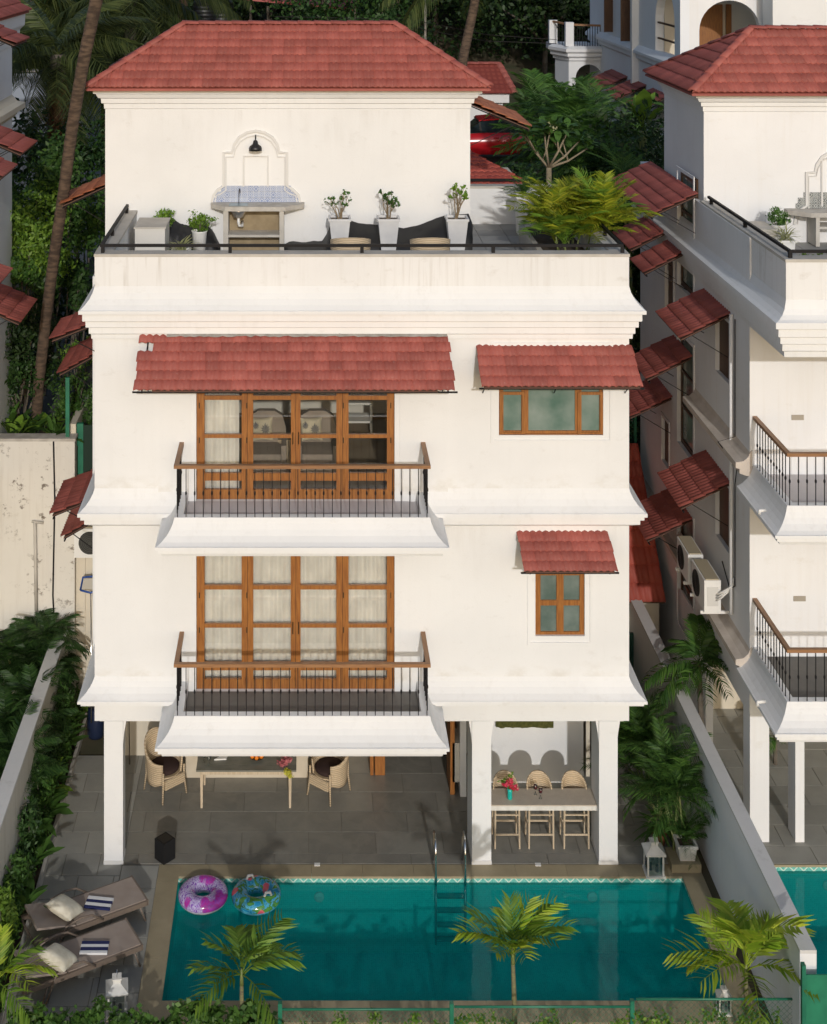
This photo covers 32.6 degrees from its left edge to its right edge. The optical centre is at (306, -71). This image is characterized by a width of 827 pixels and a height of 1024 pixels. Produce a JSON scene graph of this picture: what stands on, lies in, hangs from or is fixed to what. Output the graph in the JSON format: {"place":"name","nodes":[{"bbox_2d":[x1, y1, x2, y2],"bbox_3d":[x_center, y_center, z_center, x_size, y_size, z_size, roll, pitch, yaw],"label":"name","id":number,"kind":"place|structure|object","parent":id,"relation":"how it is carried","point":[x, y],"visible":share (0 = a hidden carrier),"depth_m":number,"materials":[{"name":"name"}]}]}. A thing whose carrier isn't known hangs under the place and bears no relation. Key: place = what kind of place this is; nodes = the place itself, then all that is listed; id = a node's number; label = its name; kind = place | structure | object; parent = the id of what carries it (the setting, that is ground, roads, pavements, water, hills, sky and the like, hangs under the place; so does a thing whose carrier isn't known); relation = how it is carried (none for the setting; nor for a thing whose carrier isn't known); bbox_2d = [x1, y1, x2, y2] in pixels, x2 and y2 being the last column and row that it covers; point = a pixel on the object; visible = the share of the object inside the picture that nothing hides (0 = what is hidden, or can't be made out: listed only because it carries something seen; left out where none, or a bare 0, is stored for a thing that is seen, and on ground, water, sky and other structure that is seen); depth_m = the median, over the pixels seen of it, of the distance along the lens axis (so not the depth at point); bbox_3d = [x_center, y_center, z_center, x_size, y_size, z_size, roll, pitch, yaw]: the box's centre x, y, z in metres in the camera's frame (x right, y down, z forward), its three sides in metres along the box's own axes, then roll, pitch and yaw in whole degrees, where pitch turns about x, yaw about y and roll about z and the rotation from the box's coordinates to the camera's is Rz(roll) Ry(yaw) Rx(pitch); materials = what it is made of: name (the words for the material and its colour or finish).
{"place":"outdoors","nodes":[
{"label":"outdoors","id":0,"kind":"place"},
{"bbox_2d":[17,386,92,474],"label":"garden terrace","id":1,"kind":"structure","parent":0,"point":[30,399],"depth_m":32.38,"materials":[{"name":"plant"}]},
{"bbox_2d":[0,0,36,432],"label":"villa","id":2,"kind":"object","parent":1,"relation":"on","point":[16,306],"visible":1,"depth_m":30.48,"materials":[{"name":"white paint"}]},
{"bbox_2d":[3,269,66,418],"bbox_3d":[-6.547,9.370,31.680,2.032,3.574,2.029,0,0,33],"label":"shrub","id":3,"kind":"object","parent":1,"relation":"on","point":[24,335],"visible":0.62,"depth_m":31.37,"materials":[{"name":"green plant"}]},
{"bbox_2d":[36,256,92,391],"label":"shrub","id":4,"kind":"object","parent":1,"relation":"on","point":[77,285],"visible":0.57,"depth_m":32.88,"materials":[{"name":"green plant"}]},
{"bbox_2d":[31,0,102,420],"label":"coconut palm","id":5,"kind":"object","parent":1,"relation":"on","point":[82,67],"visible":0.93,"depth_m":29.12,"materials":[{"name":"brown plant"}]},
{"bbox_2d":[45,368,92,424],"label":"shrub","id":6,"kind":"object","parent":1,"relation":"on","point":[76,401],"visible":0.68,"depth_m":31.28,"materials":[{"name":"green plant"}]},
{"bbox_2d":[46,170,104,388],"bbox_3d":[-5.283,8.471,34.250,2.274,5.365,1.870,0,0,0],"label":"shrub","id":7,"kind":"object","parent":1,"relation":"on","point":[93,209],"visible":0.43,"depth_m":34.06,"materials":[{"name":"green plant"}]},
{"bbox_2d":[17,245,98,432],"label":"asphalt path","id":8,"kind":"structure","parent":0,"point":[47,400],"depth_m":33.95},
{"bbox_2d":[4,347,64,419],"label":"shrub","id":9,"kind":"object","parent":8,"relation":"on","point":[13,383],"visible":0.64,"depth_m":31.27,"materials":[{"name":"green plant"}]},
{"bbox_2d":[10,251,64,413],"bbox_3d":[-6.398,9.172,31.837,1.696,3.961,1.294,0,0,0],"label":"shrub","id":10,"kind":"object","parent":8,"relation":"on","point":[31,274],"visible":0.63,"depth_m":31.60,"materials":[{"name":"green plant"}]},
{"bbox_2d":[10,179,82,410],"bbox_3d":[-6.470,8.427,32.116,2.627,5.458,2.117,0,0,0],"label":"shrub","id":11,"kind":"object","parent":8,"relation":"on","point":[39,231],"visible":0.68,"depth_m":31.88,"materials":[{"name":"green plant"}]},
{"bbox_2d":[12,124,94,395],"bbox_3d":[-6.310,7.860,33.408,2.526,6.590,1.855,0,0,-28],"label":"shrub","id":12,"kind":"object","parent":8,"relation":"on","point":[49,158],"visible":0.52,"depth_m":33.25,"materials":[{"name":"green plant"}]},
{"bbox_2d":[36,111,104,335],"bbox_3d":[-5.846,7.948,37.921,3.222,6.412,2.651,0,0,0],"label":"shrub","id":13,"kind":"object","parent":8,"relation":"on","point":[97,156],"visible":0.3,"depth_m":37.73,"materials":[{"name":"green plant"}]},
{"bbox_2d":[4,756,143,1023],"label":"patio","id":14,"kind":"structure","parent":0,"point":[77,861],"depth_m":25.08,"materials":[{"name":"grey"}]},
{"bbox_2d":[9,918,142,1004],"bbox_3d":[-3.661,16.349,22.383,1.980,0.516,0.769,0,0,-30],"label":"sun lounger","id":15,"kind":"object","parent":14,"relation":"on","point":[122,938],"visible":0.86,"depth_m":22.43,"materials":[{"name":"beige fabric"}]},
{"bbox_2d":[20,875,148,946],"bbox_3d":[-3.692,16.349,23.421,1.980,0.516,0.769,0,0,-30],"label":"sun lounger","id":16,"kind":"object","parent":14,"relation":"on","point":[127,894],"visible":0.83,"depth_m":23.32,"materials":[{"name":"beige fabric"}]},
{"bbox_2d":[95,865,158,1023],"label":"lounger paving","id":17,"kind":"structure","parent":0,"point":[145,877],"depth_m":23.12,"materials":[{"name":"grey"}]},
{"bbox_2d":[13,0,639,452],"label":"hillside","id":18,"kind":"structure","parent":0,"point":[517,64],"depth_m":73.53,"materials":[{"name":"plant"}]},
{"bbox_2d":[12,97,62,294],"bbox_3d":[-7.929,7.841,37.136,3.807,6.633,3.556,0,0,0],"label":"shrub","id":19,"kind":"object","parent":18,"relation":"on","point":[17,170],"visible":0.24,"depth_m":36.45,"materials":[{"name":"green plant"}]},
{"bbox_2d":[12,69,100,262],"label":"background building","id":20,"kind":"structure","parent":18,"relation":"on","point":[18,93],"depth_m":45.00,"materials":[{"name":"grey"}]},
{"bbox_2d":[12,0,159,212],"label":"coconut palm","id":21,"kind":"object","parent":18,"relation":"on","point":[59,72],"visible":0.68,"depth_m":37.37,"materials":[{"name":"green plant"}]},
{"bbox_2d":[36,0,242,119],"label":"coconut palm","id":22,"kind":"object","parent":18,"relation":"on","point":[153,9],"visible":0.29,"depth_m":43.18,"materials":[{"name":"green plant"}]},
{"bbox_2d":[101,0,587,166],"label":"undergrowth","id":23,"kind":"object","parent":18,"relation":"on","point":[483,47],"visible":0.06,"depth_m":72.74,"materials":[{"name":"green plant"}]},
{"bbox_2d":[250,0,460,55],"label":"tree","id":24,"kind":"object","parent":18,"relation":"on","point":[348,11],"visible":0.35,"depth_m":58.02,"materials":[{"name":"green plant"}]},
{"bbox_2d":[378,0,530,65],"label":"coconut palm","id":25,"kind":"object","parent":18,"relation":"on","point":[473,11],"visible":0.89,"depth_m":51.83,"materials":[{"name":"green plant"}]},
{"bbox_2d":[467,61,517,120],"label":"background house","id":26,"kind":"structure","parent":18,"relation":"on","point":[497,76],"depth_m":63.89,"materials":[{"name":"tile"}]},
{"bbox_2d":[470,150,523,183],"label":"annexe","id":27,"kind":"structure","parent":18,"relation":"on","point":[483,170],"depth_m":33.30,"materials":[{"name":"red tile"}]},
{"bbox_2d":[446,0,589,91],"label":"tree","id":28,"kind":"object","parent":18,"relation":"on","point":[561,13],"visible":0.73,"depth_m":67.77,"materials":[{"name":"green plant"}]},
{"bbox_2d":[485,68,619,182],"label":"areca palm","id":29,"kind":"object","parent":18,"relation":"on","point":[536,83],"visible":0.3,"depth_m":45.28,"materials":[{"name":"green plant"}]},
{"bbox_2d":[507,114,598,183],"bbox_3d":[6.257,8.381,35.624,2.384,7.439,1.396,0,0,0],"label":"frangipani tree","id":30,"kind":"object","parent":18,"relation":"on","point":[558,131],"visible":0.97,"depth_m":35.51,"materials":[{"name":"green plant"}]},
{"bbox_2d":[507,89,663,272],"bbox_3d":[7.504,8.218,37.661,6.260,8.016,5.576,0,0,0],"label":"shrub","id":31,"kind":"object","parent":18,"relation":"on","point":[619,128],"visible":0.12,"depth_m":37.01,"materials":[{"name":"green plant"}]},
{"bbox_2d":[510,76,663,174],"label":"areca palm","id":32,"kind":"object","parent":18,"relation":"on","point":[587,101],"visible":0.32,"depth_m":42.86,"materials":[{"name":"green plant"}]},
{"bbox_2d":[574,129,663,435],"bbox_3d":[8.664,8.969,35.999,3.907,7.542,4.202,0,0,0],"label":"areca palm","id":33,"kind":"object","parent":18,"relation":"on","point":[623,167],"visible":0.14,"depth_m":35.94,"materials":[{"name":"green plant"}]},
{"bbox_2d":[546,0,826,163],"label":"arched building","id":34,"kind":"structure","parent":18,"relation":"on","point":[630,40],"depth_m":50.75,"materials":[{"name":"white paint"}]},
{"bbox_2d":[699,4,722,45],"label":"loggia door","id":35,"kind":"structure","parent":34,"relation":"in","point":[711,25],"depth_m":49.48,"materials":[{"name":"brown wood"}]},
{"bbox_2d":[123,756,597,864],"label":"porch floor","id":36,"kind":"structure","parent":0,"point":[401,809],"depth_m":26.15,"materials":[{"name":"tile"}]},
{"bbox_2d":[143,727,186,805],"bbox_3d":[-2.766,16.075,27.150,0.745,1.055,0.756,0,0,-42],"label":"wicker armchair","id":37,"kind":"object","parent":36,"relation":"on","point":[159,769],"visible":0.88,"depth_m":27.00,"materials":[{"name":"wicker"}]},
{"bbox_2d":[196,756,296,807],"bbox_3d":[-1.145,16.225,26.990,1.890,0.750,0.894,0,0,0],"label":"dining table","id":38,"kind":"object","parent":36,"relation":"on","point":[242,765],"visible":0.6,"depth_m":26.67,"materials":[{"name":"brown wood"}]},
{"bbox_2d":[307,756,350,806],"bbox_3d":[0.459,16.075,27.110,0.745,1.055,0.756,0,0,40],"label":"wicker armchair","id":39,"kind":"object","parent":36,"relation":"on","point":[333,771],"visible":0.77,"depth_m":26.89,"materials":[{"name":"wicker"}]},
{"bbox_2d":[49,20,647,864],"bbox_3d":[0.441,9.279,28.700,11.088,14.641,10.200,0,0,0],"label":"villa","id":40,"kind":"object","parent":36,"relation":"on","point":[475,488],"visible":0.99,"depth_m":25.00,"materials":[{"name":"white paint"}]},
{"bbox_2d":[205,393,238,487],"bbox_3d":[-1.552,8.835,25.300,0.667,2.570,0.048,0,0,0],"label":"curtain","id":41,"kind":"object","parent":40,"relation":"hanging from","point":[221,416],"visible":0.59,"depth_m":25.30,"materials":[{"name":"fabric"}]},
{"bbox_2d":[205,556,241,676],"bbox_3d":[-1.472,12.215,25.301,0.828,2.570,0.047,0,0,0],"label":"curtain","id":42,"kind":"object","parent":40,"relation":"hanging from","point":[223,606],"visible":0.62,"depth_m":25.30,"materials":[{"name":"fabric"}]},
{"bbox_2d":[253,408,286,471],"bbox_3d":[-0.765,9.575,26.380,0.760,0.950,0.780,0,0,0],"label":"lounge chair","id":43,"kind":"object","parent":40,"relation":"on","point":[274,451],"visible":0.48,"depth_m":26.37,"materials":[{"name":"grey fabric"}]},
{"bbox_2d":[253,556,290,676],"bbox_3d":[-0.632,12.215,25.299,0.828,2.570,0.049,0,0,0],"label":"curtain","id":44,"kind":"object","parent":40,"relation":"hanging from","point":[271,606],"visible":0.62,"depth_m":25.30,"materials":[{"name":"fabric"}]},
{"bbox_2d":[197,393,393,498],"bbox_3d":[-0.205,8.840,25.098,3.519,2.616,0.114,0,0,0],"label":"balcony door","id":45,"kind":"structure","parent":40,"relation":"in","point":[342,435],"depth_m":25.09,"materials":[{"name":"brown wood"}]},
{"bbox_2d":[197,556,393,688],"bbox_3d":[-0.205,12.220,25.098,3.519,2.616,0.114,0,0,0],"label":"balcony door","id":46,"kind":"structure","parent":40,"relation":"in","point":[342,586],"depth_m":25.09,"materials":[{"name":"brown wood"}]},
{"bbox_2d":[301,556,335,676],"bbox_3d":[0.236,12.215,25.301,0.840,2.570,0.050,0,0,0],"label":"curtain","id":47,"kind":"object","parent":40,"relation":"hanging from","point":[318,606],"visible":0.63,"depth_m":25.30,"materials":[{"name":"fabric"}]},
{"bbox_2d":[301,408,335,471],"bbox_3d":[0.191,9.575,26.380,0.760,0.950,0.780,0,0,0],"label":"lounge chair","id":48,"kind":"object","parent":40,"relation":"on","point":[323,451],"visible":0.52,"depth_m":26.39,"materials":[{"name":"grey fabric"}]},
{"bbox_2d":[349,556,386,676],"bbox_3d":[1.093,12.215,25.300,0.851,2.570,0.051,0,0,0],"label":"curtain","id":49,"kind":"object","parent":40,"relation":"hanging from","point":[367,606],"visible":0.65,"depth_m":25.30,"materials":[{"name":"fabric"}]},
{"bbox_2d":[473,224,534,249],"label":"roof terrace","id":50,"kind":"structure","parent":40,"relation":"on","point":[494,233],"depth_m":30.41,"materials":[{"name":"grey"}]},
{"bbox_2d":[134,218,169,249],"bbox_3d":[-3.067,6.210,27.950,0.626,0.796,0.940,0,0,0],"label":"cement bench","id":51,"kind":"object","parent":50,"relation":"on","point":[151,230],"visible":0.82,"depth_m":27.50,"materials":[{"name":"paint"}]},
{"bbox_2d":[211,188,303,249],"bbox_3d":[-1.006,5.940,28.640,1.909,1.336,0.519,0,0,0],"label":"outdoor kitchen","id":52,"kind":"object","parent":50,"relation":"on","point":[253,222],"visible":0.98,"depth_m":28.74,"materials":[{"name":"beige stone"}]},
{"bbox_2d":[376,189,400,249],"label":"potted shrub","id":53,"kind":"object","parent":50,"relation":"on","point":[388,225],"visible":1,"depth_m":28.04,"materials":[{"name":"ceramic"}]},
{"bbox_2d":[444,183,468,249],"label":"potted shrub","id":54,"kind":"object","parent":50,"relation":"on","point":[456,224],"visible":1,"depth_m":28.04,"materials":[{"name":"ceramic"}]},
{"bbox_2d":[502,166,663,249],"bbox_3d":[5.229,5.605,27.790,3.183,2.007,3.620,0,0,0],"label":"areca palm","id":55,"kind":"object","parent":50,"relation":"on","point":[562,210],"visible":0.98,"depth_m":26.91,"materials":[{"name":"plant"}]},
{"bbox_2d":[491,788,596,810],"bbox_3d":[4.230,15.700,25.415,1.909,0.100,0.490,0,0,0],"label":"bar counter","id":56,"kind":"object","parent":40,"relation":"attached to","point":[564,799],"visible":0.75,"depth_m":25.30,"materials":[{"name":"stone"}]},
{"bbox_2d":[499,390,602,434],"bbox_3d":[4.340,8.533,25.065,1.858,0.916,0.090,0,0,0],"label":"window","id":57,"kind":"structure","parent":40,"relation":"in","point":[523,412],"depth_m":25.08,"materials":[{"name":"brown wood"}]},
{"bbox_2d":[535,574,583,634],"bbox_3d":[4.494,11.969,25.080,0.871,1.148,0.060,0,0,0],"label":"window","id":58,"kind":"structure","parent":40,"relation":"in","point":[559,598],"depth_m":25.08,"materials":[{"name":"brown wood"}]},
{"bbox_2d":[525,770,553,848],"bbox_3d":[4.231,16.020,25.647,0.472,1.160,0.464,0,0,0],"label":"bar stool","id":59,"kind":"object","parent":36,"relation":"on","point":[539,778],"visible":0.67,"depth_m":25.78,"materials":[{"name":"wicker"}]},
{"bbox_2d":[559,770,589,848],"bbox_3d":[4.867,16.020,25.647,0.472,1.160,0.464,0,0,0],"label":"bar stool","id":60,"kind":"object","parent":36,"relation":"on","point":[573,779],"visible":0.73,"depth_m":25.80,"materials":[{"name":"wicker"}]},
{"bbox_2d":[78,727,773,1023],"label":"ground","id":61,"kind":"structure","parent":0,"point":[89,747],"depth_m":24.86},
{"bbox_2d":[0,699,61,819],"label":"feathery palm","id":62,"kind":"object","parent":61,"relation":"on","point":[6,743],"visible":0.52,"depth_m":25.97,"materials":[{"name":"green plant"}]},
{"bbox_2d":[0,685,64,767],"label":"feathery palm","id":63,"kind":"object","parent":61,"relation":"on","point":[7,719],"visible":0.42,"depth_m":26.91,"materials":[{"name":"green plant"}]},
{"bbox_2d":[0,630,67,886],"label":"boundary wall","id":64,"kind":"structure","parent":61,"relation":"on","point":[16,775],"depth_m":25.11,"materials":[{"name":"paint"}]},
{"bbox_2d":[0,433,77,707],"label":"retaining wall","id":65,"kind":"structure","parent":61,"relation":"on","point":[26,482],"depth_m":30.00,"materials":[{"name":"beige paint"}]},
{"bbox_2d":[1,658,76,765],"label":"feathery palm","id":66,"kind":"object","parent":61,"relation":"on","point":[17,695],"visible":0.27,"depth_m":27.76,"materials":[{"name":"green plant"}]},
{"bbox_2d":[0,625,79,711],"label":"feathery palm","id":67,"kind":"object","parent":61,"relation":"on","point":[52,642],"visible":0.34,"depth_m":28.63,"materials":[{"name":"green plant"}]},
{"bbox_2d":[0,608,81,699],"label":"feathery palm","id":68,"kind":"object","parent":61,"relation":"on","point":[13,626],"visible":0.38,"depth_m":28.98,"materials":[{"name":"green plant"}]},
{"bbox_2d":[0,713,86,1023],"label":"curb","id":69,"kind":"structure","parent":61,"relation":"on","point":[46,859],"depth_m":24.87,"materials":[{"name":"concrete"}]},
{"bbox_2d":[0,711,87,1008],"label":"planting bed","id":70,"kind":"object","parent":61,"relation":"on","point":[16,942],"visible":0.11,"depth_m":24.54,"materials":[{"name":"soil"}]},
{"bbox_2d":[3,845,33,939],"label":"shrub","id":71,"kind":"object","parent":70,"relation":"on","point":[17,874],"visible":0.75,"depth_m":23.41,"materials":[{"name":"green plant"}]},
{"bbox_2d":[16,794,42,889],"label":"shrub","id":72,"kind":"object","parent":70,"relation":"on","point":[29,822],"visible":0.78,"depth_m":24.48,"materials":[{"name":"green plant"}]},
{"bbox_2d":[0,923,59,1023],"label":"young palm","id":73,"kind":"object","parent":70,"relation":"on","point":[4,949],"visible":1,"depth_m":20.89,"materials":[{"name":"green plant"}]},
{"bbox_2d":[2,612,89,685],"bbox_3d":[-5.384,15.386,29.206,1.819,2.429,1.630,0,0,0],"label":"feathery palm","id":74,"kind":"object","parent":61,"relation":"on","point":[36,630],"visible":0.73,"depth_m":29.11,"materials":[{"name":"green plant"}]},
{"bbox_2d":[76,558,92,695],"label":"yard wall","id":75,"kind":"structure","parent":61,"relation":"on","point":[84,566],"depth_m":30.20,"materials":[{"name":"beige paint"}]},
{"bbox_2d":[135,864,760,1023],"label":"swimming pool","id":76,"kind":"structure","parent":61,"relation":"in","point":[365,938],"depth_m":24.59,"materials":[{"name":"liquid"}]},
{"bbox_2d":[432,830,466,944],"bbox_3d":[2.515,16.860,24.855,0.555,1.779,0.569,0,0,0],"label":"pool ladder","id":77,"kind":"object","parent":76,"relation":"attached to","point":[449,896],"visible":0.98,"depth_m":24.62,"materials":[{"name":"silver metal"}]},
{"bbox_2d":[611,25,826,841],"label":"neighbour villa","id":78,"kind":"object","parent":61,"relation":"on","point":[728,404],"visible":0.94,"depth_m":27.55,"materials":[{"name":"white paint"}]},
{"bbox_2d":[681,340,692,455],"bbox_3d":[8.140,9.900,29.925,0.060,2.396,1.246,0,0,0],"label":"side window","id":79,"kind":"structure","parent":78,"relation":"in","point":[687,367],"depth_m":30.10,"materials":[{"name":"brown wood"}]},
{"bbox_2d":[677,536,702,583],"bbox_3d":[7.701,12.680,28.345,0.318,0.600,0.850,0,0,0],"label":"air conditioner","id":80,"kind":"object","parent":78,"relation":"attached to","point":[688,550],"visible":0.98,"depth_m":28.21,"materials":[{"name":"white metal"}]},
{"bbox_2d":[692,559,720,612],"bbox_3d":[7.701,12.665,27.195,0.334,0.630,0.892,0,0,0],"label":"air conditioner","id":81,"kind":"object","parent":78,"relation":"attached to","point":[706,584],"visible":1,"depth_m":26.88,"materials":[{"name":"white metal"}]},
{"bbox_2d":[629,600,816,1023],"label":"boundary wall","id":82,"kind":"structure","parent":61,"relation":"on","point":[737,860],"depth_m":23.66,"materials":[{"name":"paint"}]},
{"bbox_2d":[774,864,826,973],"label":"swimming pool","id":83,"kind":"structure","parent":61,"relation":"in","point":[805,885],"depth_m":25.00,"materials":[{"name":"liquid"}]},
{"bbox_2d":[800,962,826,1023],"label":"shade net panel","id":84,"kind":"object","parent":61,"relation":"on","point":[811,1012],"visible":1,"depth_m":20.08,"materials":[{"name":"green fabric"}]},
{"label":"front bed","id":85,"kind":"structure","parent":61,"relation":"on","visible":0},
{"bbox_2d":[6,994,283,1023],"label":"hedge","id":86,"kind":"object","parent":85,"relation":"on","point":[215,1012],"visible":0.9,"depth_m":20.85,"materials":[{"name":"green plant"}]},
{"bbox_2d":[178,907,306,1023],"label":"young palm","id":87,"kind":"object","parent":85,"relation":"on","point":[247,939],"visible":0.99,"depth_m":20.98,"materials":[{"name":"green plant"}]},
{"bbox_2d":[278,1001,453,1023],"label":"garden fence","id":88,"kind":"object","parent":85,"relation":"on","point":[450,1009],"visible":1,"depth_m":20.59,"materials":[{"name":"metal"}]},
{"bbox_2d":[450,889,579,1023],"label":"young palm","id":89,"kind":"object","parent":85,"relation":"on","point":[524,935],"visible":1,"depth_m":21.05,"materials":[{"name":"green plant"}]},
{"bbox_2d":[283,1002,782,1023],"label":"ground cover","id":90,"kind":"object","parent":85,"relation":"on","point":[722,1016],"visible":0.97,"depth_m":20.67,"materials":[{"name":"green plant"}]},
{"bbox_2d":[454,998,634,1023],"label":"garden fence","id":91,"kind":"object","parent":85,"relation":"on","point":[631,1006],"visible":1,"depth_m":20.60,"materials":[{"name":"metal"}]},
{"bbox_2d":[661,896,819,1023],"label":"young palm","id":92,"kind":"object","parent":85,"relation":"on","point":[758,936],"visible":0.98,"depth_m":20.84,"materials":[{"name":"plant"}]},
{"bbox_2d":[479,155,549,183],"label":"road","id":93,"kind":"structure","parent":0,"point":[493,159],"depth_m":54.38,"materials":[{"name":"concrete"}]},
{"bbox_2d":[470,114,536,161],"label":"parked car","id":94,"kind":"object","parent":93,"relation":"on","point":[481,130],"visible":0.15,"depth_m":53.67,"materials":[{"name":"red paint"}]},
{"bbox_2d":[583,721,680,863],"bbox_3d":[6.080,16.614,29.460,1.760,0.033,8.880,0,0,0],"label":"side passage","id":95,"kind":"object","parent":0,"point":[630,851],"visible":0.06,"depth_m":26.14,"materials":[{"name":"grey"}]},
{"bbox_2d":[581,687,677,802],"bbox_3d":[6.303,15.625,26.955,1.766,1.850,2.138,0,0,32],"label":"areca palm","id":96,"kind":"object","parent":95,"relation":"on","point":[635,727],"visible":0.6,"depth_m":26.82,"materials":[{"name":"green plant"}]},
{"bbox_2d":[629,443,665,633],"bbox_3d":[6.435,14.404,32.176,2.875,4.392,2.671,0,0,0],"label":"lean to","id":97,"kind":"object","parent":95,"relation":"on","point":[645,583],"visible":0.13,"depth_m":31.44,"materials":[{"name":"red tile"}]},
{"bbox_2d":[618,716,723,850],"bbox_3d":[6.565,15.544,25.337,2.059,2.011,2.414,0,0,0],"label":"areca palm","id":98,"kind":"object","parent":95,"relation":"on","point":[669,775],"visible":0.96,"depth_m":25.24,"materials":[{"name":"green plant"}]},
{"bbox_2d":[654,801,708,872],"bbox_3d":[6.738,16.056,25.134,1.350,1.081,1.243,0,0,-42],"label":"white planter","id":99,"kind":"object","parent":95,"relation":"on","point":[682,857],"visible":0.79,"depth_m":24.89,"materials":[{"name":"paint"}]},
{"bbox_2d":[713,709,826,863],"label":"neighbour porch floor","id":100,"kind":"structure","parent":0,"point":[782,846],"depth_m":27.24,"materials":[{"name":"tile"}]},
{"bbox_2d":[640,613,733,723],"bbox_3d":[7.755,15.190,27.636,1.964,2.825,2.148,0,0,36],"label":"alley palm","id":101,"kind":"object","parent":100,"relation":"on","point":[709,649],"visible":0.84,"depth_m":27.41,"materials":[{"name":"green plant"}]},
{"label":"pool water","id":102,"kind":"structure","parent":0,"visible":0},
{"bbox_2d":[178,874,227,914],"bbox_3d":[-1.786,16.596,24.220,0.860,0.248,0.860,0,0,0],"label":"swim ring","id":103,"kind":"object","parent":102,"relation":"on","point":[211,902],"visible":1,"depth_m":24.07,"materials":[{"name":"purple plastic"}]},
{"bbox_2d":[231,874,280,915],"bbox_3d":[-0.871,16.562,24.200,0.860,0.316,0.860,0,0,0],"label":"swim ring","id":104,"kind":"object","parent":102,"relation":"on","point":[265,887],"visible":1,"depth_m":24.04,"materials":[{"name":"blue plastic"}]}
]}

